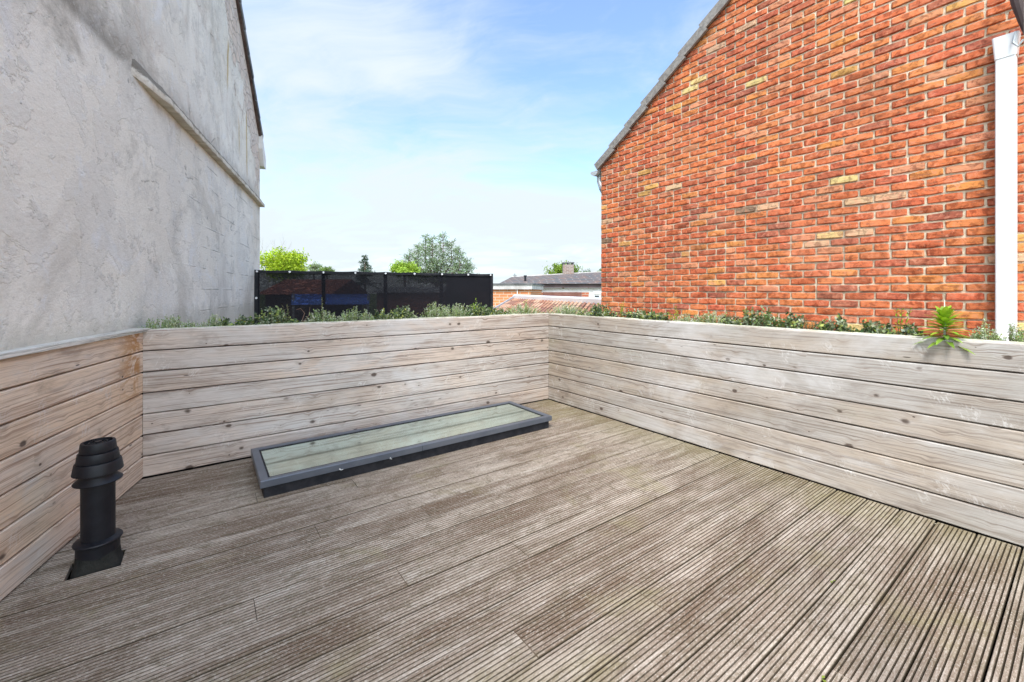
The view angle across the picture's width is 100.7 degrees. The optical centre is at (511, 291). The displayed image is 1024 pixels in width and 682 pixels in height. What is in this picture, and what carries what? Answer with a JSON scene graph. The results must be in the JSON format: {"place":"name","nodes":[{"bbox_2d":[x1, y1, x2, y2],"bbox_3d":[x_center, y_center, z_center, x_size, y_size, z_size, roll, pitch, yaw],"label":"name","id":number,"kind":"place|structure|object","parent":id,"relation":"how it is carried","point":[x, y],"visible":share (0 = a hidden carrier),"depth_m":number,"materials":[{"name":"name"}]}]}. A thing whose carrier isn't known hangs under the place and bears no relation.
{"place":"outdoors","nodes":[
{"label":"outdoors","id":0,"kind":"place"},
{"bbox_2d":[260,237,290,254],"bbox_3d":[-17.096,0.182,30.223,2.782,8.495,2.562,0,0,-21],"label":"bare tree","id":1,"kind":"object","parent":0,"point":[272,244],"visible":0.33,"depth_m":29.88,"materials":[{"name":"plant"}]},
{"bbox_2d":[242,0,718,282],"label":"sky","id":2,"kind":"structure","parent":0,"point":[386,124],"materials":[{"name":"blue"}]},
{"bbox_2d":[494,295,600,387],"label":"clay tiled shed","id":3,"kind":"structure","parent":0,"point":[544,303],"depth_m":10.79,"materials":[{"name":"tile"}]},
{"bbox_2d":[501,262,600,297],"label":"slate roofed house","id":4,"kind":"structure","parent":0,"point":[568,282],"depth_m":22.08,"materials":[{"name":"grey stone"}]},
{"bbox_2d":[593,292,600,297],"bbox_3d":[4.626,0.295,21.973,0.837,0.591,0.095,0,0,0],"label":"window","id":5,"kind":"structure","parent":4,"relation":"in","point":[595,294],"depth_m":21.92,"materials":[{"name":"white plastic"}]},
{"bbox_2d":[590,0,1023,339],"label":"brick house","id":6,"kind":"structure","parent":0,"point":[817,161],"depth_m":3.30,"materials":[{"name":"brick"}]},
{"bbox_2d":[992,31,1020,341],"bbox_3d":[2.912,-0.585,2.499,0.086,1.830,0.108,0,0,-36],"label":"drainpipe","id":7,"kind":"object","parent":6,"relation":"attached to","point":[1005,52],"visible":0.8,"depth_m":2.48,"materials":[{"name":"white plastic"}]},
{"bbox_2d":[1010,0,1023,46],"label":"rain gutter","id":8,"kind":"object","parent":6,"relation":"attached to","point":[1017,6],"visible":1,"depth_m":2.40,"materials":[{"name":"metal"}]},
{"label":"ground","id":9,"kind":"structure","parent":0,"visible":0},
{"bbox_2d":[0,0,265,536],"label":"plastered house","id":10,"kind":"structure","parent":9,"relation":"on","point":[132,158],"depth_m":2.72,"materials":[{"name":"paint"}]},
{"bbox_2d":[254,270,492,323],"bbox_3d":[-2.232,0.475,7.482,4.001,1.649,0.088,0,0,-22],"label":"privacy screen","id":11,"kind":"object","parent":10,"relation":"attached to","point":[337,293],"visible":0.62,"depth_m":7.33,"materials":[{"name":"black fabric"}]},
{"bbox_2d":[66,398,1023,681],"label":"flat roof","id":12,"kind":"structure","parent":10,"relation":"attached to","point":[738,458],"depth_m":2.83,"materials":[{"name":"wood"}]},
{"bbox_2d":[0,399,1023,681],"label":"terrace deck","id":13,"kind":"structure","parent":12,"relation":"on","point":[572,545],"depth_m":1.80,"materials":[{"name":"wood"}]},
{"bbox_2d":[0,328,150,600],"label":"timber wall","id":14,"kind":"structure","parent":13,"relation":"on","point":[61,401],"depth_m":1.98,"materials":[{"name":"wood"}]},
{"bbox_2d":[70,437,123,579],"bbox_3d":[-1.875,0.972,1.921,0.176,0.592,0.173,0,0,-36],"label":"flue pipe","id":15,"kind":"object","parent":13,"relation":"on","point":[97,474],"visible":1,"depth_m":1.87,"materials":[{"name":"black plastic"}]},
{"bbox_2d":[139,313,549,476],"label":"timber planter wall","id":16,"kind":"structure","parent":13,"relation":"on","point":[213,394],"depth_m":3.41,"materials":[{"name":"wood"}]},
{"bbox_2d":[137,314,180,328],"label":"shrub","id":17,"kind":"object","parent":16,"relation":"on","point":[150,325],"visible":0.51,"depth_m":2.94,"materials":[{"name":"green plant"}]},
{"bbox_2d":[165,315,199,327],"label":"shrub","id":18,"kind":"object","parent":16,"relation":"on","point":[183,325],"visible":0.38,"depth_m":3.02,"materials":[{"name":"green plant"}]},
{"bbox_2d":[192,314,221,327],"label":"shrub","id":19,"kind":"object","parent":16,"relation":"on","point":[212,320],"visible":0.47,"depth_m":3.14,"materials":[{"name":"green plant"}]},
{"bbox_2d":[209,317,234,326],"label":"shrub","id":20,"kind":"object","parent":16,"relation":"on","point":[225,322],"visible":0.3,"depth_m":3.15,"materials":[{"name":"green plant"}]},
{"bbox_2d":[227,314,256,325],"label":"shrub","id":21,"kind":"object","parent":16,"relation":"on","point":[242,320],"visible":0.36,"depth_m":3.20,"materials":[{"name":"green plant"}]},
{"bbox_2d":[253,306,302,324],"bbox_3d":[-1.873,0.211,3.390,0.401,0.202,0.267,0,0,-28],"label":"shrub","id":22,"kind":"object","parent":16,"relation":"on","point":[276,317],"visible":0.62,"depth_m":3.34,"materials":[{"name":"green plant"}]},
{"bbox_2d":[304,307,343,321],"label":"shrub","id":23,"kind":"object","parent":16,"relation":"on","point":[315,318],"visible":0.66,"depth_m":3.56,"materials":[{"name":"green plant"}]},
{"bbox_2d":[330,306,371,321],"bbox_3d":[-1.421,0.211,3.724,0.325,0.181,0.247,0,0,-33],"label":"shrub","id":24,"kind":"object","parent":16,"relation":"on","point":[355,314],"visible":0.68,"depth_m":3.72,"materials":[{"name":"green plant"}]},
{"bbox_2d":[359,309,373,320],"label":"shrub","id":25,"kind":"object","parent":16,"relation":"on","point":[365,317],"visible":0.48,"depth_m":3.78,"materials":[{"name":"green plant"}]},
{"bbox_2d":[370,308,396,319],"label":"shrub","id":26,"kind":"object","parent":16,"relation":"on","point":[377,316],"visible":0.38,"depth_m":3.82,"materials":[{"name":"green plant"}]},
{"bbox_2d":[381,305,421,318],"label":"shrub","id":27,"kind":"object","parent":16,"relation":"on","point":[401,313],"visible":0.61,"depth_m":3.94,"materials":[{"name":"green plant"}]},
{"bbox_2d":[420,302,449,317],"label":"shrub","id":28,"kind":"object","parent":16,"relation":"on","point":[432,312],"visible":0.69,"depth_m":4.16,"materials":[{"name":"green plant"}]},
{"bbox_2d":[440,303,468,316],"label":"shrub","id":29,"kind":"object","parent":16,"relation":"on","point":[458,312],"visible":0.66,"depth_m":4.29,"materials":[{"name":"green plant"}]},
{"bbox_2d":[462,303,499,316],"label":"shrub","id":30,"kind":"object","parent":16,"relation":"on","point":[481,311],"visible":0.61,"depth_m":4.48,"materials":[{"name":"green plant"}]},
{"bbox_2d":[494,306,509,314],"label":"shrub","id":31,"kind":"object","parent":16,"relation":"on","point":[501,312],"visible":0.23,"depth_m":4.60,"materials":[{"name":"green plant"}]},
{"bbox_2d":[503,303,544,313],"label":"shrub","id":32,"kind":"object","parent":16,"relation":"on","point":[520,310],"visible":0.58,"depth_m":4.80,"materials":[{"name":"green plant"}]},
{"bbox_2d":[251,401,551,497],"bbox_3d":[-0.749,1.173,3.419,2.271,0.111,0.646,0,0,-36],"label":"skylight","id":33,"kind":"object","parent":13,"relation":"on","point":[282,468],"visible":1,"depth_m":3.15,"materials":[{"name":"glass"}]},
{"bbox_2d":[548,313,1023,545],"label":"timber planter wall","id":34,"kind":"structure","parent":13,"relation":"on","point":[935,431],"depth_m":2.65,"materials":[{"name":"wood"}]},
{"bbox_2d":[546,304,586,314],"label":"shrub","id":35,"kind":"object","parent":34,"relation":"on","point":[566,311],"visible":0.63,"depth_m":4.78,"materials":[{"name":"green plant"}]},
{"bbox_2d":[578,303,619,316],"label":"shrub","id":36,"kind":"object","parent":34,"relation":"on","point":[596,311],"visible":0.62,"depth_m":4.39,"materials":[{"name":"green plant"}]},
{"bbox_2d":[621,308,670,320],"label":"shrub","id":37,"kind":"object","parent":34,"relation":"on","point":[651,315],"visible":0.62,"depth_m":3.88,"materials":[{"name":"green plant"}]},
{"bbox_2d":[668,306,678,320],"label":"seedling","id":38,"kind":"object","parent":34,"relation":"on","point":[674,314],"visible":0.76,"depth_m":3.73,"materials":[{"name":"green plant"}]},
{"bbox_2d":[675,313,695,321],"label":"shrub","id":39,"kind":"object","parent":34,"relation":"on","point":[683,318],"visible":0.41,"depth_m":3.62,"materials":[{"name":"green plant"}]},
{"bbox_2d":[684,310,733,323],"bbox_3d":[1.603,0.222,3.481,0.248,0.150,0.459,0,0,-36],"label":"shrub","id":40,"kind":"object","parent":34,"relation":"on","point":[709,319],"visible":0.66,"depth_m":3.43,"materials":[{"name":"green plant"}]},
{"bbox_2d":[720,315,738,324],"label":"shrub","id":41,"kind":"object","parent":34,"relation":"on","point":[726,320],"visible":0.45,"depth_m":3.29,"materials":[{"name":"green plant"}]},
{"bbox_2d":[732,305,782,326],"bbox_3d":[1.836,0.202,3.146,0.244,0.207,0.388,0,0,-35],"label":"shrub","id":42,"kind":"object","parent":34,"relation":"on","point":[767,320],"visible":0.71,"depth_m":3.14,"materials":[{"name":"green plant"}]},
{"bbox_2d":[772,311,804,328],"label":"shrub","id":43,"kind":"object","parent":34,"relation":"on","point":[791,320],"visible":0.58,"depth_m":2.96,"materials":[{"name":"green plant"}]},
{"bbox_2d":[803,315,813,329],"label":"weed","id":44,"kind":"object","parent":34,"relation":"on","point":[805,321],"visible":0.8,"depth_m":2.90,"materials":[{"name":"green plant"}]},
{"bbox_2d":[814,313,855,331],"bbox_3d":[2.108,0.225,2.777,0.237,0.176,0.274,0,0,-26],"label":"shrub","id":45,"kind":"object","parent":34,"relation":"on","point":[841,325],"visible":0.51,"depth_m":2.76,"materials":[{"name":"green plant"}]},
{"bbox_2d":[853,319,898,334],"bbox_3d":[2.228,0.235,2.609,0.236,0.144,0.236,0,0,-36],"label":"shrub","id":46,"kind":"object","parent":34,"relation":"on","point":[886,329],"visible":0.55,"depth_m":2.56,"materials":[{"name":"green plant"}]},
{"bbox_2d":[894,308,911,334],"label":"seedling","id":47,"kind":"object","parent":34,"relation":"on","point":[898,321],"visible":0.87,"depth_m":2.51,"materials":[{"name":"green plant"}]},
{"bbox_2d":[898,322,927,336],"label":"shrub","id":48,"kind":"object","parent":34,"relation":"on","point":[908,330],"visible":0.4,"depth_m":2.46,"materials":[{"name":"green plant"}]},
{"bbox_2d":[913,300,974,354],"bbox_3d":[2.326,0.184,2.280,0.250,0.275,0.284,0,0,0],"label":"leafy plant","id":49,"kind":"object","parent":34,"relation":"on","point":[944,318],"visible":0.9,"depth_m":2.27,"materials":[{"name":"green plant"}]},
{"bbox_2d":[965,318,1001,340],"bbox_3d":[2.490,0.217,2.249,0.171,0.158,0.154,0,0,37],"label":"shrub","id":50,"kind":"object","parent":34,"relation":"on","point":[982,334],"visible":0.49,"depth_m":2.23,"materials":[{"name":"green plant"}]},
{"bbox_2d":[998,323,1023,341],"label":"shrub","id":51,"kind":"object","parent":34,"relation":"on","point":[1019,336],"visible":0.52,"depth_m":2.14,"materials":[{"name":"green plant"}]},
{"bbox_2d":[260,246,312,270],"bbox_3d":[-13.587,0.868,24.942,3.227,7.135,3.361,0,0,43],"label":"broadleaf tree","id":52,"kind":"object","parent":9,"relation":"on","point":[279,261],"visible":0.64,"depth_m":24.55,"materials":[{"name":"green plant"}]},
{"bbox_2d":[305,261,323,270],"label":"broadleaf tree","id":53,"kind":"object","parent":9,"relation":"on","point":[314,265],"visible":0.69,"depth_m":44.73,"materials":[{"name":"green plant"}]},
{"bbox_2d":[316,266,334,270],"bbox_3d":[-17.439,1.006,39.965,1.628,6.855,1.784,0,0,0],"label":"broadleaf tree","id":54,"kind":"object","parent":9,"relation":"on","point":[325,268],"visible":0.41,"depth_m":39.73,"materials":[{"name":"green plant"}]},
{"bbox_2d":[357,254,374,271],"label":"conifer tree","id":55,"kind":"object","parent":9,"relation":"on","point":[365,265],"visible":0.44,"depth_m":41.92,"materials":[{"name":"green plant"}]},
{"bbox_2d":[389,259,420,272],"bbox_3d":[-6.024,1.294,23.972,1.758,6.282,1.802,0,0,-37],"label":"broadleaf tree","id":56,"kind":"object","parent":9,"relation":"on","point":[400,267],"visible":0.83,"depth_m":23.71,"materials":[{"name":"green plant"}]},
{"bbox_2d":[399,231,479,273],"bbox_3d":[-5.067,0.059,29.752,6.057,8.743,4.380,0,0,0],"label":"broadleaf tree","id":57,"kind":"object","parent":9,"relation":"on","point":[432,267],"visible":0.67,"depth_m":29.51,"materials":[{"name":"green plant"}]},
{"bbox_2d":[493,283,543,307],"bbox_3d":[-0.148,2.041,19.705,2.842,4.778,4.280,0,0,11],"label":"brick annex","id":58,"kind":"object","parent":9,"relation":"on","point":[502,292],"visible":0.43,"depth_m":17.66,"materials":[{"name":"orange brick"}]},
{"bbox_2d":[543,260,582,273],"bbox_3d":[4.224,0.929,33.927,3.082,7.012,2.815,0,0,-27],"label":"broadleaf tree","id":59,"kind":"object","parent":9,"relation":"on","point":[557,268],"visible":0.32,"depth_m":33.68,"materials":[{"name":"green plant"}]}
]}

